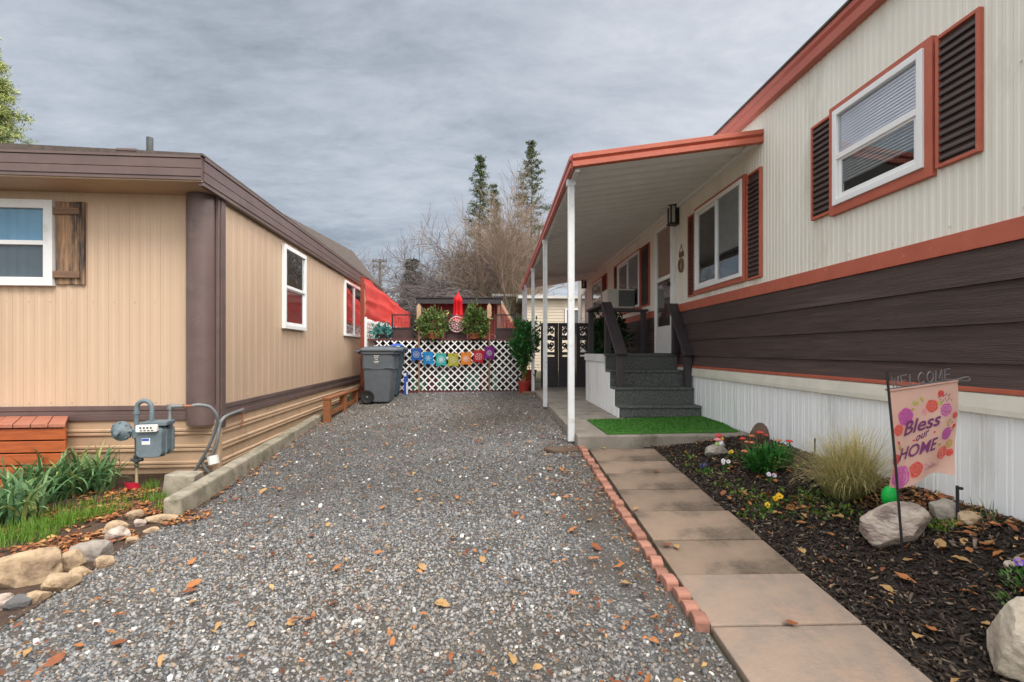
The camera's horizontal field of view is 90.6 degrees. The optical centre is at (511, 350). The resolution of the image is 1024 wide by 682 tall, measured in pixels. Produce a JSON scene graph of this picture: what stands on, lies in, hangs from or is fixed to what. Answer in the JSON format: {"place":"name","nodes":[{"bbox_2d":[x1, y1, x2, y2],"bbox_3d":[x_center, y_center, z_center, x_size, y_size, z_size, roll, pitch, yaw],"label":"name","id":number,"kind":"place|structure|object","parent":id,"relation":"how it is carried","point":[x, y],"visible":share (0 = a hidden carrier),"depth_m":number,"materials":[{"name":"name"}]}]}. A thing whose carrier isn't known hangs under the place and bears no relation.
{"place":"outdoors","nodes":[
{"label":"outdoors","id":0,"kind":"place"},
{"bbox_2d":[0,391,740,681],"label":"driveway","id":1,"kind":"structure","parent":0,"point":[622,593],"depth_m":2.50,"materials":[{"name":"gravel"}]},
{"bbox_2d":[41,653,65,666],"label":"fallen leaf","id":2,"kind":"object","parent":1,"relation":"on","point":[54,659],"visible":0.89,"depth_m":2.02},
{"bbox_2d":[93,555,114,569],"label":"rock","id":3,"kind":"object","parent":1,"relation":"on","point":[102,561],"visible":0.88,"depth_m":2.94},
{"bbox_2d":[322,385,362,422],"bbox_3d":[-3.100,0.943,9.415,0.135,0.436,2.561,0,0,-5],"label":"timber rack","id":4,"kind":"object","parent":1,"relation":"on","point":[329,411],"visible":0.93,"depth_m":9.03,"materials":[{"name":"brown wood"}]},
{"bbox_2d":[360,276,364,394],"bbox_3d":[-3.272,-0.338,11.083,0.084,2.583,0.084,0,0,-2],"label":"red post","id":5,"kind":"object","parent":1,"relation":"on","point":[361,321],"visible":0.82,"depth_m":11.05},
{"bbox_2d":[364,277,409,326],"bbox_3d":[-3.321,-1.139,13.944,0.094,1.017,5.732,0,0,-2],"label":"red tarp","id":6,"kind":"object","parent":5,"relation":"hanging from","point":[381,306],"visible":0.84,"depth_m":12.70,"materials":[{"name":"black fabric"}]},
{"bbox_2d":[355,347,402,403],"bbox_3d":[-2.692,0.481,10.291,0.848,1.117,0.694,0,0,-2],"label":"wheelie bin","id":7,"kind":"object","parent":1,"relation":"on","point":[379,369],"visible":1,"depth_m":10.01,"materials":[{"name":"grey plastic"}]},
{"bbox_2d":[368,346,407,394],"bbox_3d":[-2.756,0.433,10.925,0.953,1.077,0.544,0,0,-2],"label":"wheelie bin","id":8,"kind":"object","parent":1,"relation":"on","point":[399,373],"visible":0.19,"depth_m":10.76,"materials":[{"name":"grey plastic"}]},
{"bbox_2d":[417,304,420,392],"bbox_3d":[-2.062,-0.037,11.228,0.096,2.038,0.046,0,0,-2],"label":"wooden stake","id":9,"kind":"object","parent":1,"relation":"on","point":[418,310],"visible":0.88,"depth_m":11.22,"materials":[{"name":"brown wood"}]},
{"bbox_2d":[373,340,521,392],"bbox_3d":[-1.422,0.364,11.329,3.364,1.235,0.090,0,0,-2],"label":"lattice fence","id":10,"kind":"object","parent":1,"relation":"on","point":[476,389],"visible":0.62,"depth_m":11.31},
{"bbox_2d":[411,345,494,365],"bbox_3d":[-1.307,0.104,11.211,1.862,0.473,0.034,0,0,-2],"label":"bunting","id":11,"kind":"object","parent":10,"relation":"hanging from","point":[486,353],"visible":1,"depth_m":11.21,"materials":[{"name":"multicoloured fabric"}]},
{"bbox_2d":[505,315,541,392],"bbox_3d":[0.249,0.058,10.935,0.828,1.700,0.820,0,0,-2],"label":"potted tree","id":12,"kind":"object","parent":1,"relation":"on","point":[520,347],"visible":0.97,"depth_m":10.83,"materials":[{"name":"green plant"}]},
{"bbox_2d":[544,446,578,453],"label":"stepping stone","id":13,"kind":"object","parent":1,"relation":"on","point":[559,449],"visible":0.72,"depth_m":4.93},
{"bbox_2d":[632,530,646,541],"bbox_3d":[0.746,1.101,2.972,0.060,0.084,0.098,0,0,-6],"label":"edging brick","id":14,"kind":"object","parent":1,"relation":"on","point":[637,535],"visible":0.69,"depth_m":2.94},
{"bbox_2d":[649,555,663,569],"bbox_3d":[0.755,1.124,2.655,0.060,0.085,0.100,0,0,6],"label":"edging brick","id":15,"kind":"object","parent":1,"relation":"on","point":[655,561],"visible":0.66,"depth_m":2.62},
{"bbox_2d":[660,573,678,591],"bbox_3d":[0.761,1.130,2.454,0.060,0.084,0.098,0,0,-5],"label":"edging brick","id":16,"kind":"object","parent":1,"relation":"on","point":[668,581],"visible":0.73,"depth_m":2.42,"materials":[{"name":"brick"}]},
{"bbox_2d":[690,611,709,633],"bbox_3d":[0.792,1.153,2.140,0.060,0.084,0.099,0,0,6],"label":"edging brick","id":17,"kind":"object","parent":1,"relation":"on","point":[699,620],"visible":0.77,"depth_m":2.10,"materials":[{"name":"brick"}]},
{"bbox_2d":[0,0,846,307],"label":"sky","id":18,"kind":"structure","parent":0,"point":[351,119],"materials":[{"name":"grey"}]},
{"bbox_2d":[415,297,511,338],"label":"garden shed","id":19,"kind":"structure","parent":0,"point":[496,304],"depth_m":17.10,"materials":[{"name":"brown wood"}]},
{"bbox_2d":[322,371,743,681],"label":"ground","id":20,"kind":"structure","parent":0,"point":[538,377],"depth_m":3.27,"materials":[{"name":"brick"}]},
{"bbox_2d":[0,36,38,144],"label":"evergreen tree","id":21,"kind":"object","parent":20,"relation":"on","point":[5,119],"visible":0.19,"depth_m":16.83,"materials":[{"name":"green plant"}]},
{"bbox_2d":[0,463,264,628],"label":"planting bed","id":22,"kind":"object","parent":20,"relation":"on","point":[97,525],"visible":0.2,"depth_m":3.68,"materials":[{"name":"brown soil"}]},
{"bbox_2d":[0,593,13,610],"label":"rock","id":23,"kind":"object","parent":22,"relation":"on","point":[4,597],"visible":0.52,"depth_m":2.48,"materials":[{"name":"stone"}]},
{"bbox_2d":[2,594,32,610],"bbox_3d":[-2.444,1.252,2.501,0.095,0.084,0.111,0,0,44],"label":"rock","id":24,"kind":"object","parent":22,"relation":"on","point":[17,601],"visible":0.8,"depth_m":2.48,"materials":[{"name":"grey stone"}]},
{"bbox_2d":[0,546,62,588],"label":"rock","id":25,"kind":"object","parent":22,"relation":"on","point":[29,567],"visible":0.75,"depth_m":2.73,"materials":[{"name":"stone"}]},
{"bbox_2d":[0,416,67,488],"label":"wooden deck step","id":26,"kind":"object","parent":22,"relation":"on","point":[44,435],"visible":0.58,"depth_m":4.53,"materials":[{"name":"orange wood"}]},
{"bbox_2d":[27,590,51,603],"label":"rock","id":27,"kind":"object","parent":22,"relation":"on","point":[36,596],"visible":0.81,"depth_m":2.55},
{"bbox_2d":[0,462,90,529],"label":"iris clump","id":28,"kind":"object","parent":22,"relation":"on","point":[27,498],"visible":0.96,"depth_m":3.80,"materials":[{"name":"green plant"}]},
{"bbox_2d":[0,450,116,502],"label":"iris clump","id":29,"kind":"object","parent":22,"relation":"on","point":[39,473],"visible":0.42,"depth_m":4.25,"materials":[{"name":"green plant"}]},
{"bbox_2d":[1,444,118,498],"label":"iris clump","id":30,"kind":"object","parent":22,"relation":"on","point":[72,490],"visible":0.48,"depth_m":4.43,"materials":[{"name":"green plant"}]},
{"bbox_2d":[40,572,82,591],"bbox_3d":[-2.389,1.233,2.685,0.175,0.122,0.108,0,0,-36],"label":"rock","id":31,"kind":"object","parent":22,"relation":"on","point":[58,581],"visible":0.81,"depth_m":2.65,"materials":[{"name":"stone"}]},
{"bbox_2d":[62,549,86,571],"bbox_3d":[-2.571,1.237,2.954,0.124,0.142,0.140,0,0,-2],"label":"rock","id":32,"kind":"object","parent":22,"relation":"on","point":[73,558],"visible":0.63,"depth_m":2.93,"materials":[{"name":"stone"}]},
{"bbox_2d":[68,566,92,576],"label":"rock","id":33,"kind":"object","parent":22,"relation":"on","point":[81,570],"visible":0.64,"depth_m":2.82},
{"bbox_2d":[0,477,168,547],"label":"lawn grass","id":34,"kind":"structure","parent":22,"relation":"on","point":[68,518],"depth_m":3.75,"materials":[{"name":"plant"}]},
{"bbox_2d":[69,539,113,562],"bbox_3d":[-2.565,1.223,3.083,0.210,0.145,0.177,0,0,-16],"label":"rock","id":35,"kind":"object","parent":22,"relation":"on","point":[92,550],"visible":0.62,"depth_m":3.04,"materials":[{"name":"stone"}]},
{"bbox_2d":[34,439,152,495],"bbox_3d":[-3.738,1.049,4.508,0.838,0.453,0.738,0,0,-2],"label":"iris clump","id":36,"kind":"object","parent":22,"relation":"on","point":[107,483],"visible":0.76,"depth_m":4.53,"materials":[{"name":"green plant"}]},
{"bbox_2d":[102,520,129,534],"bbox_3d":[-2.740,1.233,3.505,0.147,0.126,0.106,0,0,-19],"label":"rock","id":37,"kind":"object","parent":22,"relation":"on","point":[112,524],"visible":0.52,"depth_m":3.48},
{"bbox_2d":[104,526,130,540],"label":"rock","id":38,"kind":"object","parent":22,"relation":"on","point":[117,532],"visible":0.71,"depth_m":3.35,"materials":[{"name":"stone"}]},
{"bbox_2d":[125,509,143,518],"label":"rock","id":39,"kind":"object","parent":22,"relation":"on","point":[136,514],"visible":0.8,"depth_m":3.81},
{"bbox_2d":[145,514,178,522],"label":"rock","id":40,"kind":"object","parent":22,"relation":"on","point":[158,518],"visible":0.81,"depth_m":3.69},
{"bbox_2d":[109,399,218,482],"bbox_3d":[-3.283,0.866,4.815,0.842,0.848,0.424,0,0,-40],"label":"gas meter","id":41,"kind":"object","parent":22,"relation":"on","point":[152,437],"visible":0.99,"depth_m":4.68,"materials":[{"name":"grey metal"}]},
{"bbox_2d":[162,471,202,496],"bbox_3d":[-2.905,1.182,4.488,0.272,0.221,0.199,0,0,-5],"label":"concrete block","id":42,"kind":"object","parent":22,"relation":"on","point":[175,481],"depth_m":4.39,"materials":[{"name":"concrete"}]},
{"bbox_2d":[0,398,1023,681],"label":"leaf litter","id":43,"kind":"object","parent":22,"relation":"on","point":[64,542],"visible":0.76,"depth_m":3.21,"materials":[{"name":"brown plant"}]},
{"bbox_2d":[0,136,382,473],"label":"neighbour mobile home","id":44,"kind":"object","parent":20,"relation":"on","point":[131,277],"visible":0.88,"depth_m":5.17,"materials":[{"name":"beige metal"}]},
{"bbox_2d":[0,198,55,285],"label":"window","id":45,"kind":"structure","parent":44,"relation":"in","point":[27,226],"depth_m":5.06,"materials":[{"name":"white paint"}]},
{"bbox_2d":[201,408,244,472],"bbox_3d":[-3.069,0.969,5.428,0.208,0.645,0.612,0,0,-2],"label":"conduit pipe","id":46,"kind":"object","parent":44,"relation":"attached to","point":[211,458],"visible":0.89,"depth_m":5.16,"materials":[{"name":"grey metal"}]},
{"bbox_2d":[282,244,306,330],"bbox_3d":[-3.223,-0.906,7.528,0.052,1.180,0.952,0,0,-5],"label":"window","id":47,"kind":"structure","parent":44,"relation":"in","point":[294,263],"depth_m":7.52,"materials":[{"name":"white plastic"}]},
{"bbox_2d":[343,280,359,337],"bbox_3d":[-3.576,-0.905,11.473,0.052,1.170,1.772,0,0,-5],"label":"window","id":48,"kind":"structure","parent":44,"relation":"in","point":[351,293],"depth_m":11.30,"materials":[{"name":"white plastic"}]},
{"bbox_2d":[163,415,321,516],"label":"concrete curb","id":49,"kind":"structure","parent":20,"relation":"on","point":[197,493],"depth_m":4.68,"materials":[{"name":"concrete"}]},
{"bbox_2d":[349,244,399,299],"bbox_3d":[-12.420,-3.863,38.269,6.459,9.794,9.115,0,0,33],"label":"bare tree","id":50,"kind":"object","parent":20,"relation":"on","point":[372,263],"visible":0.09,"depth_m":39.10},
{"bbox_2d":[394,258,423,338],"bbox_3d":[-6.198,-2.363,30.988,3.440,6.726,3.525,0,0,-2],"label":"tree","id":51,"kind":"object","parent":20,"relation":"on","point":[412,269],"visible":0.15,"depth_m":30.55,"materials":[{"name":"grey plant"}]},
{"bbox_2d":[374,225,508,326],"bbox_3d":[-4.187,-3.332,29.607,6.431,8.720,9.945,0,0,-38],"label":"bare tree","id":52,"kind":"object","parent":20,"relation":"on","point":[422,273],"visible":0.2,"depth_m":29.36,"materials":[{"name":"plant"}]},
{"bbox_2d":[367,314,523,389],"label":"raised deck","id":53,"kind":"structure","parent":20,"relation":"on","point":[402,333],"depth_m":11.75,"materials":[{"name":"black paint"}]},
{"bbox_2d":[364,317,390,346],"bbox_3d":[-3.320,0.075,14.276,0.050,1.650,6.267,0,0,-2],"label":"side lattice","id":54,"kind":"object","parent":53,"relation":"attached to","point":[366,325],"visible":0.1,"depth_m":11.40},
{"bbox_2d":[369,321,394,343],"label":"succulent plant","id":55,"kind":"object","parent":53,"relation":"on","point":[384,331],"visible":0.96,"depth_m":11.38,"materials":[{"name":"green plant"}]},
{"bbox_2d":[414,305,454,343],"bbox_3d":[-1.723,-0.597,11.288,0.956,0.944,0.702,0,0,-2],"label":"potted bush","id":56,"kind":"object","parent":53,"relation":"on","point":[425,327],"visible":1,"depth_m":11.21,"materials":[{"name":"green plant"}]},
{"bbox_2d":[453,292,462,320],"bbox_3d":[-1.403,-0.912,13.165,0.284,1.271,0.284,0,0,-2],"label":"patio umbrella","id":57,"kind":"object","parent":53,"relation":"on","point":[457,308],"visible":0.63,"depth_m":13.11,"materials":[{"name":"red fabric"}]},
{"bbox_2d":[458,297,494,342],"bbox_3d":[-0.837,-0.693,11.322,0.932,1.044,0.673,0,0,-2],"label":"potted bush","id":58,"kind":"object","parent":53,"relation":"on","point":[479,329],"visible":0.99,"depth_m":11.22,"materials":[{"name":"green plant"}]},
{"bbox_2d":[373,219,541,338],"bbox_3d":[-2.719,-2.913,26.981,9.416,7.975,10.729,0,0,40],"label":"bare tree","id":59,"kind":"object","parent":20,"relation":"on","point":[428,293],"visible":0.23,"depth_m":25.01,"materials":[{"name":"plant"}]},
{"bbox_2d":[464,372,479,388],"bbox_3d":[-0.913,0.698,11.568,0.340,0.433,0.160,0,0,-2],"label":"storage tub","id":60,"kind":"object","parent":20,"relation":"on","point":[473,380],"visible":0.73,"depth_m":11.51,"materials":[{"name":"grey plastic"}]},
{"bbox_2d":[454,154,497,295],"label":"pine tree","id":61,"kind":"object","parent":20,"relation":"on","point":[480,180],"visible":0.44,"depth_m":41.77,"materials":[{"name":"green plant"}]},
{"bbox_2d":[431,179,551,296],"bbox_3d":[-0.967,-4.042,29.342,8.020,10.158,9.206,0,0,-2],"label":"bare tree","id":62,"kind":"object","parent":20,"relation":"on","point":[473,229],"visible":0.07,"depth_m":27.65,"materials":[{"name":"plant"}]},
{"bbox_2d":[410,148,577,327],"bbox_3d":[-0.441,-4.013,24.820,7.614,10.094,7.803,0,0,44],"label":"bare tree","id":63,"kind":"object","parent":20,"relation":"on","point":[500,255],"visible":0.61,"depth_m":23.83,"materials":[{"name":"plant"}]},
{"bbox_2d":[487,182,502,246],"bbox_3d":[-1.443,-6.140,40.028,2.378,14.283,2.513,0,0,-27],"label":"pine tree","id":64,"kind":"object","parent":20,"relation":"on","point":[493,191],"visible":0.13,"depth_m":39.85,"materials":[{"name":"green plant"}]},
{"bbox_2d":[492,283,538,337],"bbox_3d":[0.283,-1.342,23.980,2.991,4.901,2.011,0,0,-2],"label":"dry bush","id":65,"kind":"object","parent":20,"relation":"on","point":[512,304],"visible":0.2,"depth_m":23.80,"materials":[{"name":"brown plant"}]},
{"bbox_2d":[491,294,542,327],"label":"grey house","id":66,"kind":"structure","parent":20,"relation":"on","point":[507,298],"depth_m":24.50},
{"bbox_2d":[507,139,563,292],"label":"pine tree","id":67,"kind":"object","parent":20,"relation":"on","point":[531,144],"visible":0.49,"depth_m":45.86,"materials":[{"name":"green plant"}]},
{"bbox_2d":[516,295,577,370],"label":"yellow house","id":68,"kind":"structure","parent":20,"relation":"on","point":[556,308],"depth_m":21.55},
{"bbox_2d":[589,449,666,462],"bbox_3d":[1.077,0.993,4.752,0.639,0.076,0.396,0,0,-2],"label":"paver","id":69,"kind":"object","parent":20,"relation":"on","point":[625,455],"visible":0.66,"depth_m":4.71,"materials":[{"name":"brown concrete"}]},
{"bbox_2d":[598,461,680,475],"bbox_3d":[1.086,1.020,4.366,0.632,0.070,0.352,0,0,-2],"label":"paver","id":70,"kind":"object","parent":20,"relation":"on","point":[606,467],"visible":0.67,"depth_m":4.34,"materials":[{"name":"brown concrete"}]},
{"bbox_2d":[535,383,749,448],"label":"concrete slab","id":71,"kind":"structure","parent":20,"relation":"on","point":[588,435],"depth_m":5.20,"materials":[{"name":"concrete"}]},
{"bbox_2d":[585,312,634,352],"bbox_3d":[1.802,0.028,9.373,0.911,1.638,0.847,0,0,-28],"label":"leafy bush","id":72,"kind":"object","parent":71,"relation":"on","point":[598,341],"visible":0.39,"depth_m":9.31,"materials":[{"name":"green plant"}]},
{"bbox_2d":[587,415,738,434],"bbox_3d":[1.740,0.830,5.801,1.631,0.028,1.330,0,0,-2],"label":"turf mat","id":73,"kind":"object","parent":71,"relation":"on","point":[671,424],"visible":1,"depth_m":5.62,"materials":[{"name":"plastic"}]},
{"bbox_2d":[642,547,656,559],"bbox_3d":[0.749,1.121,2.761,0.060,0.084,0.098,0,0,1],"label":"edging brick","id":74,"kind":"object","parent":20,"relation":"on","point":[647,552],"visible":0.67,"depth_m":2.73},
{"bbox_2d":[607,473,699,490],"bbox_3d":[1.099,1.044,3.988,0.630,0.075,0.380,0,0,-2],"label":"paver","id":75,"kind":"object","parent":20,"relation":"on","point":[648,481],"visible":0.66,"depth_m":3.96,"materials":[{"name":"brown concrete"}]},
{"bbox_2d":[617,489,724,513],"bbox_3d":[1.107,1.072,3.583,0.632,0.075,0.406,0,0,-2],"label":"paver","id":76,"kind":"object","parent":20,"relation":"on","point":[676,500],"visible":0.66,"depth_m":3.56,"materials":[{"name":"brown concrete"}]},
{"bbox_2d":[672,587,690,603],"bbox_3d":[0.788,1.147,2.350,0.063,0.085,0.101,0,0,-2],"label":"edging brick","id":77,"kind":"object","parent":20,"relation":"on","point":[681,593],"visible":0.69,"depth_m":2.32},
{"bbox_2d":[681,600,699,616],"bbox_3d":[0.789,1.157,2.245,0.060,0.085,0.100,0,0,4],"label":"edging brick","id":78,"kind":"object","parent":20,"relation":"on","point":[687,606],"visible":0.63,"depth_m":2.22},
{"bbox_2d":[633,511,760,542],"bbox_3d":[1.129,1.100,3.154,0.638,0.077,0.429,0,0,-2],"label":"paver","id":79,"kind":"object","parent":20,"relation":"on","point":[686,525],"visible":0.66,"depth_m":3.11,"materials":[{"name":"brown concrete"}]},
{"bbox_2d":[653,540,801,576],"bbox_3d":[1.137,1.129,2.735,0.642,0.073,0.386,0,0,-2],"label":"paver","id":80,"kind":"object","parent":20,"relation":"on","point":[713,557],"visible":0.65,"depth_m":2.70,"materials":[{"name":"brown concrete"}]},
{"bbox_2d":[676,574,861,632],"bbox_3d":[1.145,1.150,2.324,0.647,0.075,0.412,0,0,-2],"label":"paver","id":81,"kind":"object","parent":20,"relation":"on","point":[750,600],"visible":0.7,"depth_m":2.28,"materials":[{"name":"concrete"}]},
{"bbox_2d":[578,0,1023,521],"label":"mobile home","id":82,"kind":"object","parent":20,"relation":"on","point":[848,232],"visible":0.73,"depth_m":3.56,"materials":[{"name":"beige metal"}]},
{"bbox_2d":[541,323,603,386],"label":"scrollwork gate","id":83,"kind":"structure","parent":82,"relation":"attached to","point":[557,370],"depth_m":11.56,"materials":[{"name":"metal"}]},
{"bbox_2d":[580,291,586,356],"bbox_3d":[2.149,-0.725,15.241,0.054,2.050,0.863,0,0,-2],"label":"door","id":84,"kind":"structure","parent":82,"relation":"in","point":[583,297],"depth_m":15.31,"materials":[{"name":"white plastic"}]},
{"bbox_2d":[591,276,601,318],"bbox_3d":[2.210,-1.326,13.180,0.051,1.044,1.396,0,0,-2],"label":"window","id":85,"kind":"structure","parent":82,"relation":"in","point":[596,287],"depth_m":13.19,"materials":[{"name":"glass"}]},
{"bbox_2d":[602,289,633,308],"bbox_3d":[2.026,-0.980,9.677,0.510,0.360,0.492,0,0,-2],"label":"air conditioner","id":86,"kind":"object","parent":82,"relation":"attached to","point":[620,298],"visible":0.84,"depth_m":9.44,"materials":[{"name":"beige metal"}]},
{"bbox_2d":[617,248,641,314],"bbox_3d":[2.301,-1.311,10.053,0.051,1.114,1.754,0,0,-2],"label":"window","id":87,"kind":"structure","parent":82,"relation":"in","point":[628,270],"depth_m":9.82,"materials":[{"name":"white plastic"}]},
{"bbox_2d":[521,129,763,443],"bbox_3d":[1.374,-0.612,10.008,1.906,3.152,10.139,0,0,-2],"label":"awning","id":88,"kind":"object","parent":82,"relation":"attached to","point":[608,206],"visible":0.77,"depth_m":6.20,"materials":[{"name":"metal"}]},
{"bbox_2d":[654,223,674,352],"bbox_3d":[2.335,-0.955,7.866,0.108,1.980,0.829,0,0,-2],"label":"door","id":89,"kind":"structure","parent":82,"relation":"in","point":[664,237],"depth_m":7.89,"materials":[{"name":"white plastic"}]},
{"bbox_2d":[694,174,746,294],"bbox_3d":[2.419,-1.295,5.977,0.051,1.123,1.350,0,0,-2],"label":"window","id":90,"kind":"structure","parent":82,"relation":"in","point":[719,222],"depth_m":5.87,"materials":[{"name":"white plastic"}]},
{"bbox_2d":[829,35,936,216],"bbox_3d":[2.491,-1.461,3.478,0.051,0.835,0.934,0,0,-2],"label":"window","id":91,"kind":"structure","parent":82,"relation":"in","point":[882,134],"depth_m":3.38,"materials":[{"name":"white plastic"}]},
{"bbox_2d":[713,625,931,681],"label":"paver","id":92,"kind":"object","parent":20,"relation":"on","point":[851,653],"visible":0.89,"depth_m":1.92,"materials":[{"name":"concrete"}]},
{"bbox_2d":[644,435,1023,681],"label":"mulch bed","id":93,"kind":"object","parent":20,"relation":"on","point":[982,664],"visible":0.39,"depth_m":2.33,"materials":[{"name":"plant"}]},
{"bbox_2d":[704,444,727,456],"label":"rock","id":94,"kind":"object","parent":93,"relation":"on","point":[711,450],"visible":0.75,"depth_m":4.54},
{"bbox_2d":[739,427,769,447],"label":"flowering plant","id":95,"kind":"object","parent":93,"relation":"on","point":[755,440],"visible":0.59,"depth_m":4.61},
{"bbox_2d":[750,423,769,439],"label":"rock","id":96,"kind":"object","parent":93,"relation":"on","point":[758,426],"visible":0.39,"depth_m":4.90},
{"bbox_2d":[729,437,804,473],"bbox_3d":[2.006,0.818,3.974,0.543,0.286,0.558,0,0,-27],"label":"leafy perennial","id":97,"kind":"object","parent":93,"relation":"on","point":[771,453],"visible":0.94,"depth_m":3.92,"materials":[{"name":"green plant"}]},
{"bbox_2d":[666,452,880,521],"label":"seedlings","id":98,"kind":"object","parent":93,"relation":"on","point":[805,494],"visible":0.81,"depth_m":3.31,"materials":[{"name":"green plant"}]},
{"bbox_2d":[763,416,932,501],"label":"fountain grass","id":99,"kind":"object","parent":93,"relation":"on","point":[847,474],"depth_m":3.15,"materials":[{"name":"plant"}]},
{"bbox_2d":[881,486,896,503],"bbox_3d":[2.133,0.855,2.862,0.082,0.189,0.081,0,0,-2],"label":"green globe light","id":100,"kind":"object","parent":93,"relation":"on","point":[887,495],"visible":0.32,"depth_m":2.84,"materials":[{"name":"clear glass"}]},
{"bbox_2d":[859,501,930,547],"bbox_3d":[2.001,0.911,2.645,0.329,0.266,0.236,0,0,-10],"label":"boulder","id":101,"kind":"object","parent":93,"relation":"on","point":[878,526],"visible":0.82,"depth_m":2.58,"materials":[{"name":"stone"}]},
{"bbox_2d":[885,368,970,563],"bbox_3d":[2.033,0.584,2.502,0.482,0.999,0.062,0,0,-9],"label":"garden flag","id":102,"kind":"object","parent":93,"relation":"on","point":[923,420],"visible":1,"depth_m":2.49,"materials":[{"name":"fabric"}]},
{"bbox_2d":[929,498,955,520],"bbox_3d":[2.298,0.853,2.689,0.135,0.140,0.147,0,0,43],"label":"rock","id":103,"kind":"object","parent":93,"relation":"on","point":[943,507],"visible":0.63,"depth_m":2.65,"materials":[{"name":"stone"}]},
{"bbox_2d":[928,513,965,532],"bbox_3d":[2.224,0.887,2.609,0.202,0.086,0.203,0,0,-2],"label":"weed","id":104,"kind":"object","parent":93,"relation":"on","point":[941,525],"visible":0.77,"depth_m":2.59,"materials":[{"name":"green plant"}]},
{"bbox_2d":[957,510,982,527],"bbox_3d":[2.312,0.859,2.564,0.112,0.102,0.090,0,0,-13],"label":"rock","id":105,"kind":"object","parent":93,"relation":"on","point":[968,517],"visible":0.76,"depth_m":2.54,"materials":[{"name":"stone"}]},
{"bbox_2d":[960,497,1014,524],"bbox_3d":[2.360,0.802,2.543,0.232,0.156,0.224,0,0,-2],"label":"weed","id":106,"kind":"object","parent":93,"relation":"on","point":[980,514],"visible":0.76,"depth_m":2.55,"materials":[{"name":"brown plant"}]},
{"bbox_2d":[986,596,1023,681],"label":"boulder","id":107,"kind":"object","parent":93,"relation":"on","point":[1005,638],"visible":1,"depth_m":1.73,"materials":[{"name":"stone"}]},
{"bbox_2d":[997,568,1023,590],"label":"weed","id":108,"kind":"object","parent":93,"relation":"on","point":[1007,571],"visible":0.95,"depth_m":2.11,"materials":[{"name":"green plant"}]},
{"bbox_2d":[1009,557,1023,577],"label":"pansy","id":109,"kind":"object","parent":93,"relation":"on","point":[1018,561],"visible":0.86,"depth_m":2.14,"materials":[{"name":"purple plant"}]},
{"bbox_2d":[584,302,700,417],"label":"porch steps","id":110,"kind":"structure","parent":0,"point":[621,382],"depth_m":6.96,"materials":[{"name":"grey wood"}]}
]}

